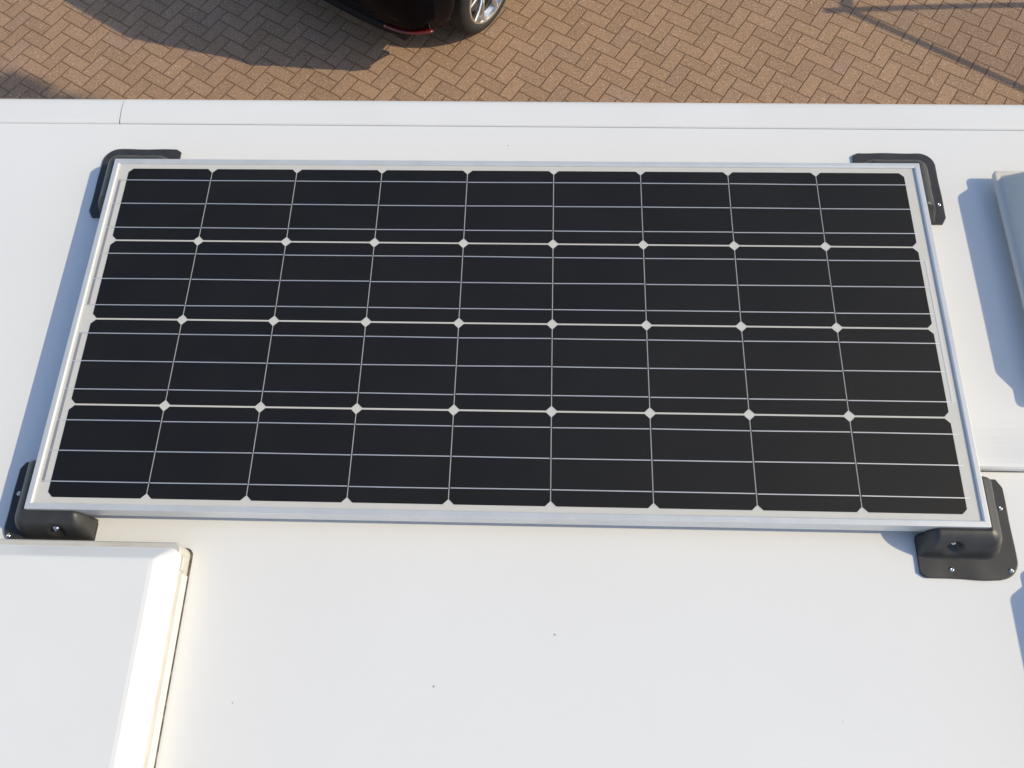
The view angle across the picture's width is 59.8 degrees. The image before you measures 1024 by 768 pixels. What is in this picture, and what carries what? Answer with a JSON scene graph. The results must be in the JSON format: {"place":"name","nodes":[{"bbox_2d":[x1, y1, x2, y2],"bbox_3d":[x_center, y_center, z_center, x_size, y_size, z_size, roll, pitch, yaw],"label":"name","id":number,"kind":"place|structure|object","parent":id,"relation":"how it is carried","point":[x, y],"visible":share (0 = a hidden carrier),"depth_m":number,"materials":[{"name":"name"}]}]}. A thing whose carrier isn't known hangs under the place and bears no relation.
{"place":"outdoors","nodes":[
{"label":"outdoors","id":0,"kind":"place"},
{"bbox_2d":[0,0,1023,104],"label":"ground","id":1,"kind":"structure","parent":0,"point":[963,52],"depth_m":6.24,"materials":[{"name":"brick"}]},
{"bbox_2d":[324,0,505,40],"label":"parked car","id":2,"kind":"object","parent":1,"relation":"on","point":[404,20],"visible":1,"depth_m":5.84,"materials":[{"name":"black paint"}]},
{"bbox_2d":[0,99,1023,767],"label":"motorhome","id":3,"kind":"object","parent":1,"relation":"on","point":[202,643],"visible":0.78,"depth_m":1.36,"materials":[{"name":"white"}]},
{"bbox_2d":[4,460,98,540],"bbox_3d":[-0.740,0.184,1.425,0.150,0.051,0.136,1,66,2],"label":"corner bracket","id":4,"kind":"object","parent":3,"relation":"on","point":[21,522],"visible":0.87,"depth_m":1.41,"materials":[{"name":"black plastic"}]},
{"bbox_2d":[89,149,181,217],"bbox_3d":[-0.723,-0.395,1.688,0.150,0.051,0.160,1,66,2],"label":"corner bracket","id":5,"kind":"object","parent":3,"relation":"on","point":[101,188],"visible":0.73,"depth_m":1.71,"materials":[{"name":"black plastic"}]},
{"bbox_2d":[24,159,990,531],"bbox_3d":[-0.011,-0.097,1.514,1.481,0.031,0.676,1,66,2],"label":"solar panel","id":6,"kind":"object","parent":3,"relation":"on","point":[746,345],"visible":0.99,"depth_m":1.48,"materials":[{"name":"glass"}]},
{"bbox_2d":[852,153,945,224],"bbox_3d":[0.720,-0.375,1.638,0.150,0.051,0.160,1,66,2],"label":"corner bracket","id":7,"kind":"object","parent":3,"relation":"on","point":[934,200],"visible":0.62,"depth_m":1.65,"materials":[{"name":"black plastic"}]},
{"bbox_2d":[914,476,1017,580],"bbox_3d":[0.702,0.216,1.371,0.150,0.051,0.162,1,66,2],"label":"corner bracket","id":8,"kind":"object","parent":3,"relation":"on","point":[972,554],"visible":0.97,"depth_m":1.36,"materials":[{"name":"black plastic"}]}
]}

